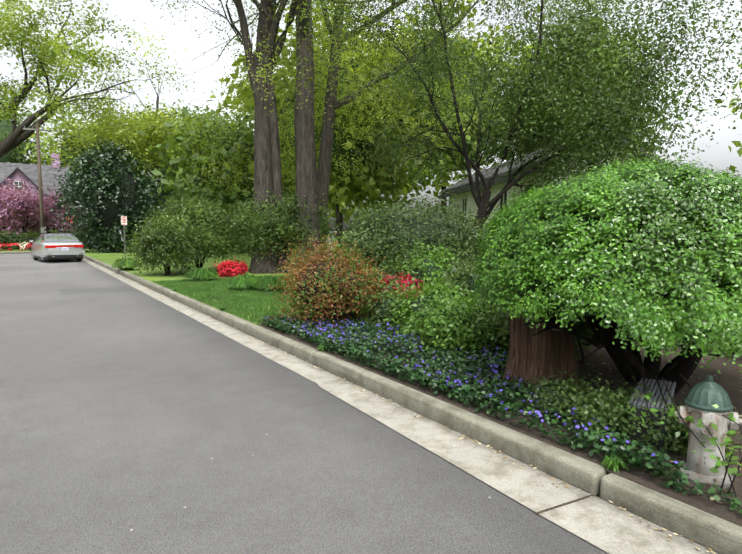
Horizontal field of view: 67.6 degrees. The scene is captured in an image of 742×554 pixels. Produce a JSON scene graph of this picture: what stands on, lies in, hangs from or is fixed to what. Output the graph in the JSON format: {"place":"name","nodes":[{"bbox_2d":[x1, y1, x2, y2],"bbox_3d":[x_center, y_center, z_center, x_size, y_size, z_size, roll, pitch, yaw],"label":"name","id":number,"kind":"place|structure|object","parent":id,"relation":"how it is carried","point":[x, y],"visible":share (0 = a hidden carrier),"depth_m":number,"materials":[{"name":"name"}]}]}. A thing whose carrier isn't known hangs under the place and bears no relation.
{"place":"outdoors","nodes":[
{"label":"outdoors","id":0,"kind":"place"},
{"bbox_2d":[0,232,355,251],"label":"verge","id":1,"kind":"structure","parent":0,"point":[4,250],"depth_m":41.34,"materials":[{"name":"plant"}]},
{"bbox_2d":[0,243,9,249],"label":"flowers","id":2,"kind":"object","parent":1,"relation":"on","point":[3,244],"depth_m":40.90,"materials":[{"name":"red plant"}]},
{"bbox_2d":[6,243,22,250],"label":"flowers","id":3,"kind":"object","parent":1,"relation":"on","point":[11,244],"depth_m":40.91,"materials":[{"name":"red plant"}]},
{"bbox_2d":[17,242,30,249],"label":"flowers","id":4,"kind":"object","parent":1,"relation":"on","point":[21,247],"depth_m":41.29,"materials":[{"name":"beige plant"}]},
{"bbox_2d":[23,242,33,249],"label":"flowers","id":5,"kind":"object","parent":1,"relation":"on","point":[29,245],"depth_m":41.25,"materials":[{"name":"red plant"}]},
{"bbox_2d":[0,153,76,234],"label":"stone house","id":6,"kind":"structure","parent":1,"relation":"on","point":[25,173],"depth_m":57.47,"materials":[{"name":"grey stone"}]},
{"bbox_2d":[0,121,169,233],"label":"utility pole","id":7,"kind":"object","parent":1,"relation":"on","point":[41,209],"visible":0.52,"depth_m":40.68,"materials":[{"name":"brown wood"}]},
{"bbox_2d":[283,155,356,224],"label":"tree","id":8,"kind":"object","parent":1,"relation":"on","point":[345,209],"depth_m":65.86,"materials":[{"name":"green plant"}]},
{"bbox_2d":[153,275,306,324],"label":"lawn","id":9,"kind":"structure","parent":0,"point":[211,285],"depth_m":12.20,"materials":[{"name":"green plant"}]},
{"bbox_2d":[147,0,328,272],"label":"oak tree","id":10,"kind":"object","parent":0,"point":[276,166],"depth_m":19.44,"materials":[{"name":"brown plant"}]},
{"bbox_2d":[0,253,608,553],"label":"road","id":11,"kind":"structure","parent":0,"point":[135,421],"depth_m":4.01,"materials":[{"name":"grey asphalt"}]},
{"bbox_2d":[29,233,84,261],"bbox_3d":[-16.944,-1.611,29.824,2.180,1.472,4.955,-4,6,-39],"label":"parked sedan","id":12,"kind":"object","parent":11,"relation":"on","point":[45,247],"visible":1,"depth_m":28.24,"materials":[{"name":"grey paint"}]},
{"bbox_2d":[60,286,132,294],"bbox_3d":[-7.462,0.365,15.044,1.700,0.001,1.500,-3,6,-32],"label":"road patch","id":13,"kind":"object","parent":11,"relation":"on","point":[93,290],"visible":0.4,"depth_m":15.03,"materials":[{"name":"grey asphalt"}]},
{"bbox_2d":[82,258,335,382],"bbox_3d":[-11.314,-0.339,23.423,0.330,0.001,41.150,-3,6,-32],"label":"gutter","id":14,"kind":"object","parent":11,"relation":"on","point":[309,371],"visible":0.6,"depth_m":8.50,"materials":[{"name":"concrete"}]},
{"bbox_2d":[121,275,714,553],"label":"gutter litter","id":15,"kind":"object","parent":14,"relation":"on","point":[566,485],"visible":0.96,"depth_m":4.05,"materials":[{"name":"beige plant"}]},
{"bbox_2d":[312,376,590,511],"bbox_3d":[0.299,1.231,4.671,0.462,0.001,3.275,-3,6,-32],"label":"gutter","id":16,"kind":"object","parent":11,"relation":"on","point":[528,487],"visible":1,"depth_m":4.03,"materials":[{"name":"concrete"}]},
{"bbox_2d":[534,495,593,515],"bbox_3d":[1.157,1.349,3.287,0.474,0.001,0.050,-3,5,-28],"label":"joint","id":17,"kind":"object","parent":11,"relation":"on","point":[561,505],"visible":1,"depth_m":3.29,"materials":[{"name":"concrete"}]},
{"bbox_2d":[539,496,718,553],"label":"gutter","id":18,"kind":"object","parent":11,"relation":"on","point":[600,523],"visible":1,"depth_m":3.00,"materials":[{"name":"concrete"}]},
{"bbox_2d":[84,246,610,473],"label":"lawn","id":19,"kind":"structure","parent":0,"point":[108,258],"depth_m":21.17,"materials":[{"name":"green plant"}]},
{"bbox_2d":[47,129,164,252],"bbox_3d":[-17.725,-5.552,38.162,8.289,9.026,7.971,-3,6,-32],"label":"evergreen tree","id":20,"kind":"object","parent":19,"relation":"on","point":[97,242],"depth_m":36.52,"materials":[{"name":"green plant"}]},
{"bbox_2d":[121,216,126,257],"bbox_3d":[-12.987,-2.078,29.182,0.300,2.250,0.048,-4,6,-40],"label":"no parking sign","id":21,"kind":"object","parent":19,"relation":"on","point":[123,220],"visible":0.85,"depth_m":29.13,"materials":[{"name":"white metal"}]},
{"bbox_2d":[112,257,138,269],"bbox_3d":[-9.205,-0.499,20.816,1.123,0.463,1.126,-3,6,-32],"label":"liriope","id":22,"kind":"object","parent":19,"relation":"on","point":[120,263],"visible":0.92,"depth_m":20.51,"materials":[{"name":"green plant"}]},
{"bbox_2d":[128,158,191,220],"bbox_3d":[-13.070,-4.598,38.607,7.499,7.694,7.091,-3,6,-32],"label":"evergreen tree","id":23,"kind":"object","parent":19,"relation":"on","point":[151,203],"depth_m":36.90,"materials":[{"name":"green plant"}]},
{"bbox_2d":[121,205,216,276],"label":"vase shrub","id":24,"kind":"object","parent":19,"relation":"on","point":[165,227],"depth_m":17.92,"materials":[{"name":"green plant"}]},
{"bbox_2d":[142,188,241,267],"bbox_3d":[-6.097,-1.665,20.135,4.485,2.927,4.003,-3,6,-32],"label":"vase shrub","id":25,"kind":"object","parent":19,"relation":"on","point":[198,209],"depth_m":19.39,"materials":[{"name":"green plant"}]},
{"bbox_2d":[184,267,220,280],"bbox_3d":[-5.001,-0.086,16.363,1.110,0.384,1.162,-3,6,-32],"label":"liriope","id":26,"kind":"object","parent":19,"relation":"on","point":[202,274],"visible":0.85,"depth_m":16.08,"materials":[{"name":"green plant"}]},
{"bbox_2d":[213,257,247,276],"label":"red azalea leaves","id":27,"kind":"object","parent":19,"relation":"on","point":[242,268],"visible":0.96,"depth_m":17.70,"materials":[{"name":"red plant"}]},
{"bbox_2d":[226,274,259,289],"bbox_3d":[-3.168,0.121,13.878,1.013,0.387,1.017,-3,6,-32],"label":"liriope","id":28,"kind":"object","parent":19,"relation":"on","point":[243,282],"visible":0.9,"depth_m":13.60,"materials":[{"name":"green plant"}]},
{"bbox_2d":[251,275,289,290],"bbox_3d":[-2.419,0.140,13.626,1.009,0.392,1.032,-3,6,-32],"label":"liriope","id":29,"kind":"object","parent":19,"relation":"on","point":[264,281],"visible":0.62,"depth_m":13.36,"materials":[{"name":"green plant"}]},
{"bbox_2d":[210,181,346,263],"bbox_3d":[-3.324,-1.909,20.181,4.899,3.411,4.424,-3,6,-32],"label":"vase shrub","id":30,"kind":"object","parent":19,"relation":"on","point":[244,225],"depth_m":19.06,"materials":[{"name":"green plant"}]},
{"bbox_2d":[292,0,321,272],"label":"oak tree","id":31,"kind":"object","parent":19,"relation":"on","point":[306,167],"visible":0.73,"depth_m":19.06,"materials":[{"name":"brown plant"}]},
{"bbox_2d":[154,0,493,202],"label":"oak foliage","id":32,"kind":"object","parent":31,"relation":"attached to","point":[356,91],"visible":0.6,"depth_m":21.64,"materials":[{"name":"green plant"}]},
{"bbox_2d":[326,231,336,255],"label":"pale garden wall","id":33,"kind":"structure","parent":19,"relation":"on","point":[330,238],"depth_m":25.20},
{"bbox_2d":[347,281,420,328],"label":"shrub","id":34,"kind":"object","parent":19,"relation":"on","point":[388,296],"depth_m":8.29,"materials":[{"name":"green plant"}]},
{"bbox_2d":[313,183,487,277],"bbox_3d":[0.898,-0.576,12.316,4.170,2.952,3.972,-3,6,-32],"label":"shrub","id":35,"kind":"object","parent":19,"relation":"on","point":[469,242],"depth_m":11.26,"materials":[{"name":"green plant"}]},
{"bbox_2d":[384,265,483,337],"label":"shrub","id":36,"kind":"object","parent":19,"relation":"on","point":[438,289],"depth_m":7.56,"materials":[{"name":"green plant"}]},
{"bbox_2d":[391,279,508,357],"bbox_3d":[1.068,0.621,6.759,1.524,1.148,1.550,-3,6,-32],"label":"shrub","id":37,"kind":"object","parent":19,"relation":"on","point":[453,341],"depth_m":6.42,"materials":[{"name":"green plant"}]},
{"bbox_2d":[430,246,480,291],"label":"shrub","id":38,"kind":"object","parent":19,"relation":"on","point":[454,268],"depth_m":8.98,"materials":[{"name":"green plant"}]},
{"bbox_2d":[431,252,481,302],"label":"shrub","id":39,"kind":"object","parent":19,"relation":"on","point":[472,271],"depth_m":7.84,"materials":[{"name":"green plant"}]},
{"bbox_2d":[258,314,741,526],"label":"garden bed","id":40,"kind":"object","parent":19,"relation":"on","point":[730,374],"depth_m":4.79,"materials":[{"name":"soil"}]},
{"bbox_2d":[317,344,326,351],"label":"kerb weed","id":41,"kind":"object","parent":40,"relation":"on","point":[322,348],"visible":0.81,"depth_m":6.81,"materials":[{"name":"green plant"}]},
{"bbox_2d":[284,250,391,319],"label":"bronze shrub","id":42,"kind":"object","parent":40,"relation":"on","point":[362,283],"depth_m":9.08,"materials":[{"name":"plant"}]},
{"bbox_2d":[383,238,459,292],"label":"shrub","id":43,"kind":"object","parent":40,"relation":"on","point":[415,261],"depth_m":9.64,"materials":[{"name":"green plant"}]},
{"bbox_2d":[260,313,689,491],"bbox_3d":[0.872,0.854,6.407,2.075,0.182,6.625,-3,6,-32],"label":"vinca","id":44,"kind":"object","parent":40,"relation":"on","point":[636,459],"depth_m":5.35,"materials":[{"name":"green plant"}]},
{"bbox_2d":[470,297,602,356],"bbox_3d":[2.088,0.443,7.169,2.076,1.309,1.999,-3,6,-32],"label":"shrub","id":45,"kind":"object","parent":40,"relation":"on","point":[583,341],"visible":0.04,"depth_m":6.77,"materials":[{"name":"green plant"}]},
{"bbox_2d":[499,309,580,397],"bbox_3d":[1.630,0.652,5.261,0.968,0.812,0.857,-3,6,-32],"label":"tree stump","id":46,"kind":"object","parent":40,"relation":"on","point":[539,355],"visible":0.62,"depth_m":4.99,"materials":[{"name":"brown wood"}]},
{"bbox_2d":[601,455,627,472],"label":"kerb weed","id":47,"kind":"object","parent":40,"relation":"on","point":[615,464],"visible":0.96,"depth_m":3.43,"materials":[{"name":"green plant"}]},
{"bbox_2d":[628,378,675,452],"bbox_3d":[2.066,0.999,4.061,0.244,0.320,0.780,3,6,32],"label":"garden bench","id":48,"kind":"object","parent":40,"relation":"on","point":[640,402],"visible":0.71,"depth_m":3.78,"materials":[{"name":"weathered wood"}]},
{"bbox_2d":[642,369,739,447],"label":"stems","id":49,"kind":"object","parent":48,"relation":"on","point":[667,388],"visible":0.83,"depth_m":3.53,"materials":[{"name":"plant"}]},
{"bbox_2d":[585,363,741,502],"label":"soil litter","id":50,"kind":"object","parent":40,"relation":"on","point":[711,498],"visible":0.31,"depth_m":5.24,"materials":[{"name":"brown plant"}]},
{"bbox_2d":[675,375,741,488],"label":"fire hydrant","id":51,"kind":"object","parent":40,"relation":"on","point":[703,396],"visible":0.88,"depth_m":3.23,"materials":[{"name":"metal"}]},
{"bbox_2d":[683,478,741,515],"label":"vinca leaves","id":52,"kind":"object","parent":40,"relation":"on","point":[735,503],"visible":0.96,"depth_m":3.00,"materials":[{"name":"green plant"}]},
{"bbox_2d":[684,416,741,496],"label":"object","id":53,"kind":"object","parent":40,"relation":"on","point":[723,463],"depth_m":3.08,"materials":[{"name":"green plant"}]},
{"bbox_2d":[707,333,738,353],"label":"foliage","id":54,"kind":"object","parent":40,"relation":"on","point":[729,346],"depth_m":6.73,"materials":[{"name":"green plant"}]},
{"bbox_2d":[472,306,595,369],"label":"shrub","id":55,"kind":"object","parent":19,"relation":"on","point":[504,320],"depth_m":6.22,"materials":[{"name":"green plant"}]},
{"bbox_2d":[438,128,661,253],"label":"sided house","id":56,"kind":"structure","parent":19,"relation":"on","point":[463,193],"depth_m":24.67,"materials":[{"name":"grey"}]},
{"bbox_2d":[468,153,741,394],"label":"topiary","id":57,"kind":"object","parent":19,"relation":"on","point":[502,242],"depth_m":4.06,"materials":[{"name":"green plant"}]},
{"bbox_2d":[594,278,741,372],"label":"topiary skirt leaves","id":58,"kind":"object","parent":57,"relation":"attached to","point":[699,326],"visible":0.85,"depth_m":3.46,"materials":[{"name":"green plant"}]},
{"bbox_2d":[588,324,640,342],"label":"foliage","id":59,"kind":"object","parent":19,"relation":"on","point":[613,331],"depth_m":7.30,"materials":[{"name":"green plant"}]},
{"bbox_2d":[551,376,685,449],"bbox_3d":[1.783,0.958,3.967,0.913,0.540,0.906,-3,6,-32],"label":"shrub","id":60,"kind":"object","parent":19,"relation":"on","point":[601,413],"depth_m":3.85,"materials":[{"name":"green plant"}]},
{"bbox_2d":[622,387,739,461],"bbox_3d":[2.128,1.029,3.794,0.748,0.477,0.790,-3,6,-32],"label":"shrub","id":61,"kind":"object","parent":19,"relation":"on","point":[675,447],"depth_m":3.65,"materials":[{"name":"green plant"}]},
{"bbox_2d":[713,64,741,175],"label":"tree","id":62,"kind":"object","parent":19,"relation":"on","point":[736,143],"visible":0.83,"depth_m":27.28,"materials":[{"name":"green plant"}]},
{"bbox_2d":[0,0,741,231],"label":"sky","id":63,"kind":"structure","parent":0,"point":[178,37],"materials":[{"name":"white"}]},
{"bbox_2d":[369,274,427,296],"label":"red flowers","id":64,"kind":"object","parent":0,"point":[399,281],"visible":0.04,"depth_m":9.22,"materials":[{"name":"red plant"}]},
{"bbox_2d":[317,0,546,259],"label":"oak tree","id":65,"kind":"object","parent":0,"point":[325,156],"depth_m":21.05,"materials":[{"name":"plant"}]},
{"bbox_2d":[279,0,715,261],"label":"cherry tree","id":66,"kind":"object","parent":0,"point":[423,70],"depth_m":14.14,"materials":[{"name":"green plant"}]},
{"bbox_2d":[631,392,741,466],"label":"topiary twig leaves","id":67,"kind":"object","parent":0,"point":[677,434],"visible":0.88,"depth_m":3.11,"materials":[{"name":"green plant"}]},
{"label":"ground","id":68,"kind":"structure","parent":0,"visible":0},
{"bbox_2d":[0,251,31,253],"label":"kerb","id":69,"kind":"structure","parent":68,"relation":"on","point":[17,252],"depth_m":39.08,"materials":[{"name":"concrete"}]},
{"bbox_2d":[0,81,51,164],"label":"tree","id":70,"kind":"object","parent":68,"relation":"on","point":[21,147],"depth_m":67.57,"materials":[{"name":"green plant"}]},
{"bbox_2d":[0,175,52,228],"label":"redbud tree","id":71,"kind":"object","parent":68,"relation":"on","point":[4,206],"depth_m":47.38,"materials":[{"name":"pink plant"}]},
{"bbox_2d":[0,226,62,244],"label":"hedge","id":72,"kind":"object","parent":68,"relation":"on","point":[6,235],"depth_m":44.49,"materials":[{"name":"green plant"}]},
{"bbox_2d":[0,179,75,235],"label":"redbud tree","id":73,"kind":"object","parent":68,"relation":"on","point":[21,222],"depth_m":48.70,"materials":[{"name":"pink plant"}]},
{"bbox_2d":[17,192,83,235],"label":"redbud tree","id":74,"kind":"object","parent":68,"relation":"on","point":[50,226],"depth_m":50.94,"materials":[{"name":"pink plant"}]},
{"bbox_2d":[19,96,135,206],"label":"tree","id":75,"kind":"object","parent":68,"relation":"on","point":[52,142],"depth_m":66.68,"materials":[{"name":"green plant"}]},
{"bbox_2d":[62,226,96,248],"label":"hedge","id":76,"kind":"object","parent":68,"relation":"on","point":[80,236],"depth_m":45.44,"materials":[{"name":"green plant"}]},
{"bbox_2d":[0,0,187,250],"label":"oak tree","id":77,"kind":"object","parent":68,"relation":"on","point":[57,49],"depth_m":39.87,"materials":[{"name":"green plant"}]},
{"bbox_2d":[35,23,204,218],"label":"yellow green tree","id":78,"kind":"object","parent":68,"relation":"on","point":[122,131],"depth_m":41.77,"materials":[{"name":"plant"}]},
{"bbox_2d":[109,99,234,219],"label":"tree","id":79,"kind":"object","parent":68,"relation":"on","point":[176,119],"depth_m":56.21,"materials":[{"name":"green plant"}]},
{"bbox_2d":[152,100,236,133],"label":"tree","id":80,"kind":"object","parent":68,"relation":"on","point":[219,114],"depth_m":69.47,"materials":[{"name":"green plant"}]},
{"bbox_2d":[136,92,333,252],"bbox_3d":[-8.643,-6.669,36.261,12.425,10.486,12.493,-3,6,-32],"label":"tree","id":81,"kind":"object","parent":68,"relation":"on","point":[182,170],"depth_m":33.81,"materials":[{"name":"green plant"}]},
{"bbox_2d":[218,26,326,156],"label":"yellow green tree","id":82,"kind":"object","parent":68,"relation":"on","point":[286,89],"depth_m":47.98,"materials":[{"name":"plant"}]},
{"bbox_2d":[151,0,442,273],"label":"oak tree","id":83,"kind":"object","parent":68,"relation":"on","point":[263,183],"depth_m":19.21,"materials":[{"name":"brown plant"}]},
{"bbox_2d":[209,2,440,254],"bbox_3d":[-2.350,-8.840,32.764,13.979,15.462,15.789,-3,6,-32],"label":"tree","id":84,"kind":"object","parent":68,"relation":"on","point":[344,196],"depth_m":30.95,"materials":[{"name":"green plant"}]},
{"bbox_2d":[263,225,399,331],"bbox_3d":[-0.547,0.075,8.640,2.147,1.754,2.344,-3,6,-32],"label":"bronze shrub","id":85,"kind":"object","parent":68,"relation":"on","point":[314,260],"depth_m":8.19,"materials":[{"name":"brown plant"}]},
{"bbox_2d":[287,143,427,229],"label":"shrub","id":86,"kind":"object","parent":68,"relation":"on","point":[353,199],"depth_m":50.69,"materials":[{"name":"green plant"}]},
{"bbox_2d":[364,253,409,284],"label":"shrub","id":87,"kind":"object","parent":68,"relation":"on","point":[392,271],"depth_m":10.52,"materials":[{"name":"green plant"}]},
{"bbox_2d":[364,271,423,312],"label":"azalea","id":88,"kind":"object","parent":68,"relation":"on","point":[410,280],"depth_m":9.18,"materials":[{"name":"plant"}]},
{"bbox_2d":[83,255,741,553],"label":"kerb","id":89,"kind":"structure","parent":68,"relation":"on","point":[709,530],"depth_m":3.89,"materials":[{"name":"concrete"}]},
{"bbox_2d":[343,0,548,217],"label":"tree","id":90,"kind":"object","parent":68,"relation":"on","point":[404,191],"depth_m":34.03,"materials":[{"name":"green plant"}]},
{"bbox_2d":[519,370,606,426],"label":"shrub","id":91,"kind":"object","parent":68,"relation":"on","point":[557,387],"depth_m":4.35,"materials":[{"name":"green plant"}]},
{"bbox_2d":[430,0,741,209],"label":"tree","id":92,"kind":"object","parent":68,"relation":"on","point":[604,57],"depth_m":13.63,"materials":[{"name":"green plant"}]},
{"bbox_2d":[481,1,706,169],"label":"tree","id":93,"kind":"object","parent":68,"relation":"on","point":[660,122],"depth_m":37.12,"materials":[{"name":"green plant"}]}
]}

